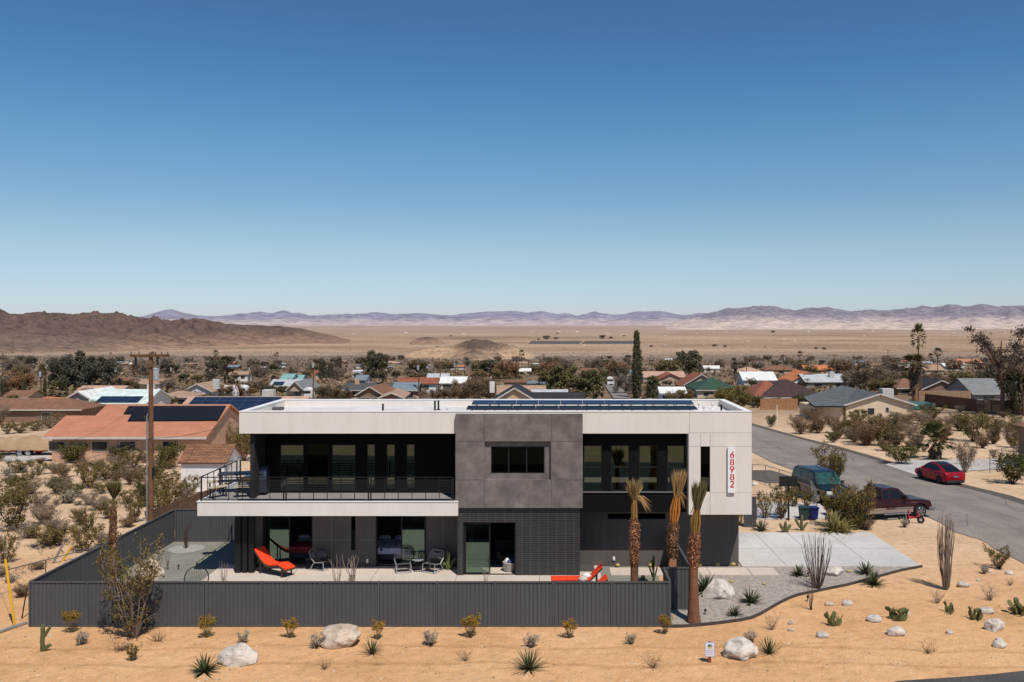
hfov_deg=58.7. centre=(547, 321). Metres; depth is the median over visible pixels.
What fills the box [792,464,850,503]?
parked suv
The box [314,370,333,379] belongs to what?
house
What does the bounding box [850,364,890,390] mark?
bare tree
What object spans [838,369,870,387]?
bare tree
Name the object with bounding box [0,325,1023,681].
ground
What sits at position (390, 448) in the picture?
window
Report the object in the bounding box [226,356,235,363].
tree
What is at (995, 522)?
road
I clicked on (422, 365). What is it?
tree
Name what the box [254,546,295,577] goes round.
sun lounger
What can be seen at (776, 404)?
timber fence
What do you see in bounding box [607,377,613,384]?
camper
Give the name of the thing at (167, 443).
window
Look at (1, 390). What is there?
cypress tree
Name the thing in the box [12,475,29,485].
bush
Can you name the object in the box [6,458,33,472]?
bush
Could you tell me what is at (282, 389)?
tree
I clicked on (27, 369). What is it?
tree
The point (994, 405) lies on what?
timber fence
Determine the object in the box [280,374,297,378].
house
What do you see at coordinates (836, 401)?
house
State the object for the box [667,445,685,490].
window
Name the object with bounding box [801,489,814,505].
bush
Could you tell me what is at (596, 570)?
sun lounger
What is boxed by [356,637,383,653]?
yucca
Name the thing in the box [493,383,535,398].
house
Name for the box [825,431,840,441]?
bush
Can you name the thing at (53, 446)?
window
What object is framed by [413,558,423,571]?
side table
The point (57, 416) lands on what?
bush
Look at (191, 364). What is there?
house
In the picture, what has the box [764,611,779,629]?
dry plant
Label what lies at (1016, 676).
road
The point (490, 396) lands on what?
bare tree
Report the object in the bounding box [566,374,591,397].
tree
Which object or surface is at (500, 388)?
house
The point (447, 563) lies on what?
cactus
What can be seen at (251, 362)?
tree
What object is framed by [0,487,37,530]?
bush
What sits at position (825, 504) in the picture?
bush
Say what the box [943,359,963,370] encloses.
tree
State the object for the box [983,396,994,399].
window
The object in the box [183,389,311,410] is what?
house
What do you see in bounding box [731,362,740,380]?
palm tree
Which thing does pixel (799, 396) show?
yard shrub
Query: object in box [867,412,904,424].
bush
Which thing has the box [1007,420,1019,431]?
bush
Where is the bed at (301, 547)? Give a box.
[290,534,311,557]
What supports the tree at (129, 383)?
on the ground at (614, 655)
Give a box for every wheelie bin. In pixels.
[797,506,809,518]
[808,506,818,518]
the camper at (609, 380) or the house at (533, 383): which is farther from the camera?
the camper at (609, 380)
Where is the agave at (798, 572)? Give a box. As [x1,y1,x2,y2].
[789,563,808,576]
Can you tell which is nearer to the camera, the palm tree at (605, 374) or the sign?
the sign
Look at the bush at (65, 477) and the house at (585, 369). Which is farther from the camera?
the house at (585, 369)
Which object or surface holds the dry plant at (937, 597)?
on the ground at (614, 655)
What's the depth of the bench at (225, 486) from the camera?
44.51 m
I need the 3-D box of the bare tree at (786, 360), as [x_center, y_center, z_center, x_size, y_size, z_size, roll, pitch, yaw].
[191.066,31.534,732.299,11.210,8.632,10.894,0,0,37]
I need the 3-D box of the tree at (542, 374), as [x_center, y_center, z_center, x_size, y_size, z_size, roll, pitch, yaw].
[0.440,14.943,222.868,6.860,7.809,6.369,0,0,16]
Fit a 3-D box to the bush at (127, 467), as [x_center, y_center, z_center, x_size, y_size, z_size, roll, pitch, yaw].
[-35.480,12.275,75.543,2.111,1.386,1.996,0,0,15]
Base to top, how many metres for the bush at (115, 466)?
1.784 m
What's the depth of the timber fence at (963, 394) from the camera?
179.22 m
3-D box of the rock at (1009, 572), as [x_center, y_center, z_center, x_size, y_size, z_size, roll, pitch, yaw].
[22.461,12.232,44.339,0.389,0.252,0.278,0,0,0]
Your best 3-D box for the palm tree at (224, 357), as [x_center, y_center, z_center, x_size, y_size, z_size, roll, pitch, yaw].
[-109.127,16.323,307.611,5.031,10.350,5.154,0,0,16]
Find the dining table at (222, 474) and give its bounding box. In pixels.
[217,471,249,493]
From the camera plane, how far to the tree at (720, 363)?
619.09 m
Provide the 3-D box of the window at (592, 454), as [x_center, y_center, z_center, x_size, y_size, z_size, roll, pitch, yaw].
[2.197,7.164,44.630,0.926,2.255,0.100,0,0,0]
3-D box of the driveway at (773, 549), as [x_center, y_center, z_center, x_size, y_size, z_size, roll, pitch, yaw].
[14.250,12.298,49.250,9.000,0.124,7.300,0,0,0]
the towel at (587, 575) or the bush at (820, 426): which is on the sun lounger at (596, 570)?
the towel at (587, 575)
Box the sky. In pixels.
[0,0,1023,316]
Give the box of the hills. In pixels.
[0,309,350,346]
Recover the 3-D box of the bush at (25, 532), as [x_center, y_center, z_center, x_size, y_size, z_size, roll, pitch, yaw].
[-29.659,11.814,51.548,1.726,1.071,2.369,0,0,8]
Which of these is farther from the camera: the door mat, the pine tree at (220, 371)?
the pine tree at (220, 371)
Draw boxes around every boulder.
[134,559,164,579]
[217,642,258,666]
[321,623,360,648]
[701,578,734,598]
[722,636,757,660]
[824,566,843,575]
[984,618,1004,631]
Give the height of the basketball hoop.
2.731 m
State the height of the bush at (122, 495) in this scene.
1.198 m
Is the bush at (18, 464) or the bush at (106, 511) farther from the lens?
the bush at (18, 464)
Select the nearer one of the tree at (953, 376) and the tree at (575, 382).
the tree at (575, 382)
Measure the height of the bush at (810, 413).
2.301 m
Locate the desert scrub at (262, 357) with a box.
[9,331,1022,359]
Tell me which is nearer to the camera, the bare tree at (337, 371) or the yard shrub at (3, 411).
the yard shrub at (3, 411)
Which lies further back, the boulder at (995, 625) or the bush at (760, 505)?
the bush at (760, 505)
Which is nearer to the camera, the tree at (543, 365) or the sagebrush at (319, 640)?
the sagebrush at (319, 640)
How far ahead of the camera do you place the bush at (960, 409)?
156.10 m
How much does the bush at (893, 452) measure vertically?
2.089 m
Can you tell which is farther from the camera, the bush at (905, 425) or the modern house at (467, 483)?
the bush at (905, 425)
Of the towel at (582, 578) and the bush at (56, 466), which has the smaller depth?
the towel at (582, 578)
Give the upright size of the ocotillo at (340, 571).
1.442 m
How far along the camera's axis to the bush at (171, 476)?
68.86 m
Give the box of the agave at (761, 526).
[751,519,770,531]
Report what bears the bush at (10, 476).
on the ground at (614, 655)
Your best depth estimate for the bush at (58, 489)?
66.27 m
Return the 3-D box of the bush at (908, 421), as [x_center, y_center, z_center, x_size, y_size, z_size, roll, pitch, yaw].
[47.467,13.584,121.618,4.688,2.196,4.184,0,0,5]
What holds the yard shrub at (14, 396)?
on the ground at (614, 655)
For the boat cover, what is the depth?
90.75 m
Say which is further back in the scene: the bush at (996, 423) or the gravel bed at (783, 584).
the bush at (996, 423)
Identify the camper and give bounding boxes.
[222,385,238,395]
[239,385,249,395]
[303,387,314,397]
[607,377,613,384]
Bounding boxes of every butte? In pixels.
[404,339,534,359]
[410,337,443,344]
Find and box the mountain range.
[665,304,1023,329]
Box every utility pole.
[34,371,46,390]
[130,351,169,521]
[307,359,318,398]
[417,362,418,395]
[916,364,926,390]
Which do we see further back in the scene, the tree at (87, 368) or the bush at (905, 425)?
the tree at (87, 368)
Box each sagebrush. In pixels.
[0,466,13,475]
[4,574,19,582]
[74,630,90,644]
[235,629,249,641]
[308,631,325,647]
[422,629,438,645]
[522,631,539,646]
[624,632,636,643]
[742,630,757,641]
[900,518,908,527]
[979,564,990,573]
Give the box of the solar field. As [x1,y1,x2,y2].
[529,341,633,343]
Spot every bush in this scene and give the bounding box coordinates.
[0,420,14,433]
[0,450,10,460]
[0,475,35,504]
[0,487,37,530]
[0,529,21,562]
[0,564,9,576]
[1,470,18,486]
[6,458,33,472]
[6,519,47,537]
[11,422,32,432]
[11,583,27,596]
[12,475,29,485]
[18,476,43,493]
[20,470,41,478]
[21,418,48,430]
[23,522,79,545]
[27,459,36,465]
[28,493,53,506]
[28,561,46,568]
[29,503,64,523]
[30,462,47,474]
[32,502,55,518]
[36,458,45,463]
[38,415,62,427]
[42,477,74,489]
[44,463,66,472]
[44,514,71,542]
[45,473,72,481]
[46,462,68,471]
[47,477,65,493]
[48,412,66,422]
[50,464,75,476]
[51,480,80,493]
[52,498,61,504]
[57,442,89,462]
[58,489,84,502]
[64,481,87,495]
[66,523,105,550]
[68,510,101,529]
[70,508,92,515]
[72,459,94,468]
[73,461,110,487]
[77,490,99,504]
[83,495,121,508]
[85,457,104,470]
[86,479,107,493]
[91,460,127,479]
[92,529,108,543]
[92,531,165,638]
[95,499,119,518]
[105,444,130,456]
[105,470,126,480]
[106,453,121,462]
[107,457,134,466]
[113,462,134,472]
[117,446,145,467]
[117,467,141,484]
[117,515,136,526]
[118,489,137,502]
[118,491,145,521]
[125,641,142,660]
[131,464,145,480]
[133,478,145,504]
[136,478,162,490]
[144,484,176,507]
[154,441,185,467]
[154,456,161,465]
[154,462,169,476]
[154,469,180,487]
[155,478,187,502]
[160,457,176,468]
[172,484,196,498]
[176,474,200,491]
[226,421,249,459]
[226,427,237,443]
[756,490,773,517]
[765,414,776,426]
[768,482,794,518]
[785,487,801,506]
[786,418,810,433]
[787,414,805,422]
[801,407,824,419]
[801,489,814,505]
[806,411,831,432]
[809,440,846,471]
[819,490,845,520]
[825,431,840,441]
[826,416,847,429]
[826,493,852,520]
[828,456,847,476]
[831,425,843,438]
[831,477,865,529]
[838,426,858,438]
[840,419,856,431]
[842,416,867,427]
[843,408,869,420]
[843,429,859,441]
[843,478,878,528]
[845,502,866,529]
[848,413,885,445]
[854,434,877,443]
[859,516,876,529]
[862,413,883,424]
[866,415,900,443]
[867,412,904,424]
[872,439,895,449]
[880,444,919,463]
[883,415,917,429]
[884,428,908,446]
[885,409,923,423]
[898,419,923,434]
[903,424,927,446]
[903,440,913,446]
[911,411,933,423]
[919,416,944,423]
[920,403,947,419]
[936,421,953,444]
[945,416,969,430]
[949,437,980,472]
[953,410,995,441]
[956,405,969,411]
[956,420,982,430]
[969,432,990,447]
[978,413,1005,443]
[981,542,1012,568]
[987,435,1000,442]
[988,449,997,456]
[993,451,1023,483]
[997,411,1008,417]
[998,419,1017,431]
[1001,424,1017,446]
[1006,414,1022,420]
[1006,436,1017,451]
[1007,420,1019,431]
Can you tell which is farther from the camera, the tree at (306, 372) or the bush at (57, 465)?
the tree at (306, 372)
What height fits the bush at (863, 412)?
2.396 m
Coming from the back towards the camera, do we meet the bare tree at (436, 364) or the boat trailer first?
the bare tree at (436, 364)
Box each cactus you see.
[40,624,51,651]
[438,550,456,569]
[649,555,657,580]
[779,521,791,531]
[794,515,807,530]
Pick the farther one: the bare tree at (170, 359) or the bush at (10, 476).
the bare tree at (170, 359)
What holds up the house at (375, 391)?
on the ground at (614, 655)
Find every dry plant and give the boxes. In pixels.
[108,641,135,650]
[147,628,170,641]
[316,659,330,669]
[453,647,473,660]
[641,651,662,667]
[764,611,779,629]
[919,639,937,653]
[930,586,945,602]
[978,582,997,600]
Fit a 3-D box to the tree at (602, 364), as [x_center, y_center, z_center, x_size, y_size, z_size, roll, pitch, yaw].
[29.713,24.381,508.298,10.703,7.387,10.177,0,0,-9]
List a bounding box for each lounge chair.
[309,548,331,570]
[394,549,411,573]
[422,549,443,573]
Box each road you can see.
[602,382,629,397]
[626,398,1023,562]
[894,671,1023,681]
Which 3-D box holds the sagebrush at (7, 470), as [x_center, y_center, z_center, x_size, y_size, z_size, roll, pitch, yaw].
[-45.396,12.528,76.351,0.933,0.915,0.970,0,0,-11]
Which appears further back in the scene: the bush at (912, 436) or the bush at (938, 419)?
the bush at (938, 419)
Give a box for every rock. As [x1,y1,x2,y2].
[816,631,828,638]
[825,601,833,605]
[842,600,852,605]
[866,614,881,622]
[886,626,905,636]
[957,581,969,587]
[979,607,993,613]
[992,639,1006,648]
[1005,570,1013,574]
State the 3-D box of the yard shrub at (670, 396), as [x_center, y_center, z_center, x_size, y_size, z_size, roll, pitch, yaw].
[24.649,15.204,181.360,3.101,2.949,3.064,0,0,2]
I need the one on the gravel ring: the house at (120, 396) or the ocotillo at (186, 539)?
the ocotillo at (186, 539)
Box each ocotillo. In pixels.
[164,549,170,569]
[182,521,190,547]
[219,561,227,580]
[328,555,342,580]
[342,556,358,580]
[801,534,831,588]
[806,577,814,609]
[937,510,954,589]
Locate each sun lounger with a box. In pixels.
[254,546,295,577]
[551,563,602,580]
[598,574,607,580]
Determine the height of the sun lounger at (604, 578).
0.757 m
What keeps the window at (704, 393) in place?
in the house at (704, 388)
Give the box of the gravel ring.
[167,544,204,552]
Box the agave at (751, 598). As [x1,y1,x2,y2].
[737,587,764,604]
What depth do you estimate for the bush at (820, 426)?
117.53 m
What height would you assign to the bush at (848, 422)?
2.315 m
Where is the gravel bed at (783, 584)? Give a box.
[671,565,906,623]
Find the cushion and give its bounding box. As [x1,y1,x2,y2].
[316,550,326,559]
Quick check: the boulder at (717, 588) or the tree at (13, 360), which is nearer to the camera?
the boulder at (717, 588)
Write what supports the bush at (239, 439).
on the ground at (614, 655)
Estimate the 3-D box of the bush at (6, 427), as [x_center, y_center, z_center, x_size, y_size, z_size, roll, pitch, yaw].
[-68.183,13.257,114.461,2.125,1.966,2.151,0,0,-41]
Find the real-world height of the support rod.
1.278 m
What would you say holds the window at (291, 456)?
in the modern house at (467, 483)
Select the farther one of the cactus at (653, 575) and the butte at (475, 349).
the butte at (475, 349)
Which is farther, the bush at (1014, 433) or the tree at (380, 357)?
the tree at (380, 357)
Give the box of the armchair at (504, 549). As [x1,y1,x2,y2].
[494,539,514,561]
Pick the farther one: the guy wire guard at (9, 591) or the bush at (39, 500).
the bush at (39, 500)
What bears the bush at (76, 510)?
on the ground at (614, 655)
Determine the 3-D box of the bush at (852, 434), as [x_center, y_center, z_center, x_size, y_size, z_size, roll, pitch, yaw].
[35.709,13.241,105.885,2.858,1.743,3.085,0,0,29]
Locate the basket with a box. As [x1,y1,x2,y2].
[503,558,514,571]
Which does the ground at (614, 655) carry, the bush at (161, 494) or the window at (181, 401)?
the bush at (161, 494)
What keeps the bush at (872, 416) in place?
on the ground at (614, 655)
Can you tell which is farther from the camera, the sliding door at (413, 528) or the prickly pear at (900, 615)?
the sliding door at (413, 528)
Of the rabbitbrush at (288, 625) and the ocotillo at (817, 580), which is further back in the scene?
the ocotillo at (817, 580)
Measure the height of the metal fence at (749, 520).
1.840 m
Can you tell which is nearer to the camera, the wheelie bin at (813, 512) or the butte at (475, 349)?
the wheelie bin at (813, 512)
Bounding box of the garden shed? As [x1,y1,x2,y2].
[177,444,244,491]
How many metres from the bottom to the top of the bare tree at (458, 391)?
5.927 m
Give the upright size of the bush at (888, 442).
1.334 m
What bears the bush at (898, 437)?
on the ground at (614, 655)
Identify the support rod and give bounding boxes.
[21,588,27,618]
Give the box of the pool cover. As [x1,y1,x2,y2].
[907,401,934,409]
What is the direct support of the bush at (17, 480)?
on the ground at (614, 655)
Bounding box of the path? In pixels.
[609,568,778,575]
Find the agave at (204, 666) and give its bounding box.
[188,651,221,678]
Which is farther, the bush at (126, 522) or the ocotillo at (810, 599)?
the bush at (126, 522)
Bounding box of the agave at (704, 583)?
[698,571,713,592]
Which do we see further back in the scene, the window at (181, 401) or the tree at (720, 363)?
the tree at (720, 363)
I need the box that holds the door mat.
[580,565,593,570]
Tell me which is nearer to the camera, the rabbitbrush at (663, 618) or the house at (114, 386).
the rabbitbrush at (663, 618)
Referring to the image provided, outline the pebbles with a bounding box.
[0,595,1021,681]
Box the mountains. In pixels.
[140,309,707,325]
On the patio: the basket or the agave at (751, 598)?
the basket
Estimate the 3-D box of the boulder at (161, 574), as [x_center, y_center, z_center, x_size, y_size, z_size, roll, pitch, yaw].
[-19.122,11.973,43.679,1.241,1.224,1.172,0,0,-41]
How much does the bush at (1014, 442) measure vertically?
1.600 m
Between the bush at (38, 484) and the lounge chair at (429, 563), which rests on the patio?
the lounge chair at (429, 563)
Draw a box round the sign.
[705,641,714,662]
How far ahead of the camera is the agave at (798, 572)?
44.07 m
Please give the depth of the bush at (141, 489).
60.91 m
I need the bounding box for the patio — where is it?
[201,564,600,580]
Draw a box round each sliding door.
[263,516,312,565]
[307,445,327,491]
[376,516,425,565]
[463,522,515,574]
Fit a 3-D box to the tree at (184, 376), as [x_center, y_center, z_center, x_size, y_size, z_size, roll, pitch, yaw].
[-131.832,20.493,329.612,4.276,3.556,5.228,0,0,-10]
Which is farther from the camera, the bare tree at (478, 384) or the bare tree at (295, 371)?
the bare tree at (295, 371)
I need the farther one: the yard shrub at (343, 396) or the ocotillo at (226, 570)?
the yard shrub at (343, 396)
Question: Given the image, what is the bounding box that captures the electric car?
[915,461,965,483]
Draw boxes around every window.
[41,412,51,420]
[49,441,65,450]
[91,441,107,450]
[119,441,135,450]
[162,441,178,450]
[177,399,185,403]
[280,445,302,491]
[331,445,354,491]
[351,516,354,549]
[367,444,374,488]
[386,444,394,487]
[406,444,414,487]
[491,446,544,472]
[583,445,601,490]
[608,514,664,517]
[611,445,629,490]
[639,445,657,490]
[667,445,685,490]
[701,446,709,491]
[703,392,713,395]
[867,408,874,414]
[901,390,909,393]
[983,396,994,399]
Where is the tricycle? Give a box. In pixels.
[903,509,924,523]
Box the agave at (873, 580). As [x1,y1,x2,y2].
[859,569,888,587]
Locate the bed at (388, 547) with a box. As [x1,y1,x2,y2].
[378,535,400,559]
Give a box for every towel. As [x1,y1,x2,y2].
[578,576,587,580]
[582,572,590,578]
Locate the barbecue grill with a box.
[244,465,269,494]
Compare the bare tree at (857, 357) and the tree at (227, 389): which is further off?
the bare tree at (857, 357)
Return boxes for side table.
[305,557,314,568]
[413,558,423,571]
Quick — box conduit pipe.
[0,621,27,632]
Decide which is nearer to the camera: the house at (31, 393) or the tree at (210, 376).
the house at (31, 393)
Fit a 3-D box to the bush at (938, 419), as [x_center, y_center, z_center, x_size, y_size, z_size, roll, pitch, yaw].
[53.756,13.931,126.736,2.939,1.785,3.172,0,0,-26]
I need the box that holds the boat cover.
[0,435,51,450]
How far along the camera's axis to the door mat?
45.16 m
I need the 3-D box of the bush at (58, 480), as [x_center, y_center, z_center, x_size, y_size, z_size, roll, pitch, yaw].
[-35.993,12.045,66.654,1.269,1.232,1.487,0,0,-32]
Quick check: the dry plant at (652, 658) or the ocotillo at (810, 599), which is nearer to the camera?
the dry plant at (652, 658)
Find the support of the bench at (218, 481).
on the modern house at (467, 483)
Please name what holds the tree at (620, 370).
on the ground at (614, 655)
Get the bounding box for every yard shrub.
[0,394,18,397]
[0,404,11,424]
[132,382,140,388]
[171,395,178,403]
[337,392,346,398]
[665,391,678,398]
[746,377,755,385]
[791,392,810,405]
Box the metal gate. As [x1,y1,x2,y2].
[663,567,688,609]
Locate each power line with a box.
[0,438,148,473]
[164,421,236,437]
[173,355,312,370]
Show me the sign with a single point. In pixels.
(709, 649)
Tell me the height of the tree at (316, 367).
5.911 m
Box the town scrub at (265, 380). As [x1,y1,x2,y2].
[0,354,1020,398]
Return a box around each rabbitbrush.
[60,610,81,632]
[198,614,216,637]
[281,617,298,637]
[370,619,385,639]
[460,613,480,637]
[560,618,577,638]
[657,614,673,633]
[739,515,743,525]
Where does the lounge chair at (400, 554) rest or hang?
on the patio
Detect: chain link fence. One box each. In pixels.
[0,545,99,595]
[752,464,816,505]
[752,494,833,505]
[989,444,1023,472]
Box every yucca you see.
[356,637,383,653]
[509,646,548,672]
[757,636,781,653]
[812,510,857,534]
[833,519,856,534]
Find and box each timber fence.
[151,478,249,519]
[760,398,797,409]
[916,390,970,400]
[925,393,976,411]
[976,400,1020,413]
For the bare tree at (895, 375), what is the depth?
248.43 m
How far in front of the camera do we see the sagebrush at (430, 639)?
34.62 m
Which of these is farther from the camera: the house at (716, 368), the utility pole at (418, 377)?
the house at (716, 368)
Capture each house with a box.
[0,398,106,422]
[1,390,48,397]
[42,404,243,461]
[66,386,115,400]
[74,385,133,392]
[89,384,174,407]
[112,377,134,384]
[138,379,167,388]
[168,391,205,403]
[183,363,197,366]
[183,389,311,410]
[184,379,225,395]
[196,399,751,574]
[227,365,242,369]
[228,371,252,381]
[269,379,303,393]
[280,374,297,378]
[285,378,319,395]
[296,375,306,378]
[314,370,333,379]
[341,379,393,398]
[352,370,362,376]
[354,375,371,382]
[354,383,394,398]
[378,388,410,398]
[392,382,423,398]
[398,377,439,392]
[427,373,450,386]
[439,376,468,390]
[449,365,465,369]
[490,381,545,394]
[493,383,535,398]
[503,380,527,384]
[518,368,531,373]
[526,381,546,384]
[528,392,585,398]
[531,389,567,391]
[580,368,597,373]
[641,371,685,382]
[656,372,681,384]
[656,387,687,398]
[674,372,707,386]
[685,377,733,397]
[702,365,720,371]
[731,367,763,375]
[735,372,777,385]
[744,381,773,405]
[760,365,797,373]
[760,379,817,405]
[778,370,812,384]
[797,372,847,387]
[798,365,831,373]
[799,386,917,419]
[887,378,909,394]
[917,377,948,394]
[921,364,944,373]
[940,363,963,370]
[943,378,1020,401]
[950,359,983,364]
[1010,422,1023,462]
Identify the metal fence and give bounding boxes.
[28,581,669,626]
[30,509,174,580]
[175,509,234,541]
[663,568,670,623]
[669,531,688,566]
[744,496,755,526]
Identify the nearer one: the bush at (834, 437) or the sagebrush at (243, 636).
the sagebrush at (243, 636)
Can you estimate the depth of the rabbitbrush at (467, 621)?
35.42 m
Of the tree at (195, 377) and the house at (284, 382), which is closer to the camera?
the house at (284, 382)
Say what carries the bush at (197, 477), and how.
on the ground at (614, 655)
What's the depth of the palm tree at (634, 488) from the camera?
39.68 m
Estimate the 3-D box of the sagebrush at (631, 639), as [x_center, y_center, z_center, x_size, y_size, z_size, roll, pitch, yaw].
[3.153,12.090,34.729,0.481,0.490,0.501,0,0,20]
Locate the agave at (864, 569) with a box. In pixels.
[854,560,876,574]
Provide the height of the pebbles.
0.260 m
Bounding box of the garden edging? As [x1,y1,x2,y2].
[665,565,922,627]
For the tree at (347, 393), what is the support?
on the ground at (614, 655)
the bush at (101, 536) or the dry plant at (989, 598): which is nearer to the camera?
the dry plant at (989, 598)
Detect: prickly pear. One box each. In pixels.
[824,611,842,626]
[885,606,908,621]
[943,601,953,613]
[968,606,982,620]
[1007,597,1023,615]
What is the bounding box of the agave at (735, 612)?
[724,605,745,616]
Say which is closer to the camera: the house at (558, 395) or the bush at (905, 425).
the bush at (905, 425)
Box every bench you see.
[206,479,241,490]
[207,484,227,498]
[233,485,249,497]
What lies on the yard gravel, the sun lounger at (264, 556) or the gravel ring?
the gravel ring
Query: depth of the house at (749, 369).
400.22 m
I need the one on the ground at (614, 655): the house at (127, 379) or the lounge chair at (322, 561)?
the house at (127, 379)
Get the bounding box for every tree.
[0,361,23,370]
[0,374,15,392]
[0,380,3,397]
[2,357,20,363]
[2,370,37,390]
[10,364,31,375]
[22,379,26,389]
[25,356,37,364]
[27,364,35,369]
[37,363,47,377]
[42,350,123,389]
[43,377,46,396]
[48,380,67,396]
[104,478,122,580]
[115,355,125,360]
[121,380,133,385]
[130,361,147,372]
[135,362,156,376]
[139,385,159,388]
[158,362,180,373]
[158,379,176,390]
[159,356,173,362]
[178,374,189,380]
[183,356,194,361]
[191,374,203,382]
[203,373,218,381]
[204,360,220,372]
[218,355,231,382]
[218,359,227,375]
[219,383,240,395]
[224,367,239,383]
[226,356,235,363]
[238,386,253,395]
[245,380,266,389]
[246,358,260,367]
[250,366,267,378]
[260,361,268,366]
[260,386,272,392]
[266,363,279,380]
[273,360,282,365]
[275,386,287,393]
[286,367,298,373]
[301,370,311,378]
[309,362,319,370]
[314,384,341,398]
[317,359,327,378]
[318,367,343,377]
[325,362,335,378]
[329,357,336,365]
[332,385,355,398]
[334,356,344,378]
[359,358,368,374]
[364,349,377,380]
[370,352,389,380]
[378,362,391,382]
[391,370,400,377]
[397,355,404,359]
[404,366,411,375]
[407,359,428,376]
[421,388,428,396]
[427,387,447,398]
[431,361,442,369]
[441,360,457,370]
[442,388,458,398]
[449,377,473,398]
[461,376,494,398]
[470,360,486,371]
[472,370,487,377]
[476,359,498,374]
[480,383,500,398]
[491,369,506,378]
[493,356,501,361]
[494,359,519,377]
[511,356,522,361]
[527,364,540,373]
[536,368,553,388]
[538,360,560,371]
[545,364,577,391]
[559,358,573,370]
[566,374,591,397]
[579,368,605,398]
[583,358,602,369]
[592,359,608,369]
[602,360,631,376]
[602,369,611,383]
[606,355,613,374]
[611,372,632,392]
[614,367,627,376]
[624,477,649,580]
[630,330,643,398]
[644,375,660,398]
[653,359,682,370]
[666,468,687,566]
[675,349,704,373]
[675,389,694,398]
[686,479,708,623]
[713,387,739,403]
[715,360,724,366]
[725,383,752,406]
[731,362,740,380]
[737,361,749,367]
[744,356,755,361]
[750,395,762,407]
[751,362,761,368]
[762,355,772,360]
[770,359,783,364]
[779,356,791,364]
[788,358,808,369]
[803,364,817,373]
[807,355,815,360]
[827,359,846,373]
[833,359,861,373]
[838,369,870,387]
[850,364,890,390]
[852,355,862,359]
[861,361,871,368]
[868,379,889,390]
[879,358,921,377]
[880,356,900,364]
[880,369,900,380]
[882,379,897,388]
[896,353,931,400]
[896,371,910,379]
[909,322,926,400]
[914,420,956,459]
[922,372,944,379]
[932,347,942,372]
[939,376,950,382]
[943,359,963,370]
[947,370,974,381]
[961,374,977,377]
[964,323,1023,411]
[974,369,1003,377]
[979,358,989,364]
[983,362,995,369]
[985,346,1023,415]
[994,371,1023,414]
[997,360,1023,371]
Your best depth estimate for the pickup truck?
56.77 m
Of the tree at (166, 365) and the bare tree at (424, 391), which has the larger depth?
the tree at (166, 365)
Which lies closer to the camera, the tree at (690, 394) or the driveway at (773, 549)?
the driveway at (773, 549)
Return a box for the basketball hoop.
[779,476,796,520]
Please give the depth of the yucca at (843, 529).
52.82 m
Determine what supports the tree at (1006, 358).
on the ground at (614, 655)
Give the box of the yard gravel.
[117,542,659,580]
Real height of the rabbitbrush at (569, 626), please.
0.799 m
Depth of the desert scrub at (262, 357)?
2094.24 m
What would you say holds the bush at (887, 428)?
on the ground at (614, 655)
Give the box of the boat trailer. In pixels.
[0,450,48,455]
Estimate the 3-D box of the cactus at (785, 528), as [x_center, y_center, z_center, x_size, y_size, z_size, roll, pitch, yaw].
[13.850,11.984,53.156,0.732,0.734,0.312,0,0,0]
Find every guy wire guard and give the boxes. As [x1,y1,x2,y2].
[0,523,15,624]
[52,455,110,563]
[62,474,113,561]
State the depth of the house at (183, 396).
172.11 m
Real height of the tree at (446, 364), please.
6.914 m
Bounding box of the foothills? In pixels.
[0,332,223,353]
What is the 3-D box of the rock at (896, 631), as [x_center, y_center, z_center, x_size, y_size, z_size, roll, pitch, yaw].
[13.637,12.174,35.691,0.730,0.472,0.541,0,0,0]
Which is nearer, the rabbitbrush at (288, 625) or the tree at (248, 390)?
the rabbitbrush at (288, 625)
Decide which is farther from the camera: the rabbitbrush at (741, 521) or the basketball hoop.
the basketball hoop
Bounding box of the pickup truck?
[827,484,934,521]
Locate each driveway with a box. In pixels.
[1,451,48,460]
[739,532,919,566]
[753,470,788,482]
[757,502,830,519]
[885,459,1016,474]
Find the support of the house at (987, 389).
on the ground at (614, 655)
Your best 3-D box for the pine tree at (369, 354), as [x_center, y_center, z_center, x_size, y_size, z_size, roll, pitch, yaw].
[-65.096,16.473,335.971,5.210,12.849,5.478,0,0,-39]
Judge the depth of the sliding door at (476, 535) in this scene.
44.13 m
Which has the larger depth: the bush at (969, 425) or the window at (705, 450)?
the bush at (969, 425)
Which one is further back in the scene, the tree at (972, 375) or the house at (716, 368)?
the house at (716, 368)
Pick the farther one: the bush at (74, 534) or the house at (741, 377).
the house at (741, 377)
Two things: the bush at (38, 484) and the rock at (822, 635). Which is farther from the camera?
the bush at (38, 484)
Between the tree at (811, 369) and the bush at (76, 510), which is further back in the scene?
the tree at (811, 369)
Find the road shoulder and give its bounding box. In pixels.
[752,423,1023,504]
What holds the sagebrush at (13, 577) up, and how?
on the ground at (614, 655)
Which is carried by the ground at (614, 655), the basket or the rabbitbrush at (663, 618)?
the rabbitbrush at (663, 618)
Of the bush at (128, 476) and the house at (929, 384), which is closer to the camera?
the bush at (128, 476)
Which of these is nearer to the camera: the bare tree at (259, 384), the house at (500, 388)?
the house at (500, 388)
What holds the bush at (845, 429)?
on the ground at (614, 655)
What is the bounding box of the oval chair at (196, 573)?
[184,566,208,580]
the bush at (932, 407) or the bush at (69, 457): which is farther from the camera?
the bush at (932, 407)
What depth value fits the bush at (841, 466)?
73.56 m

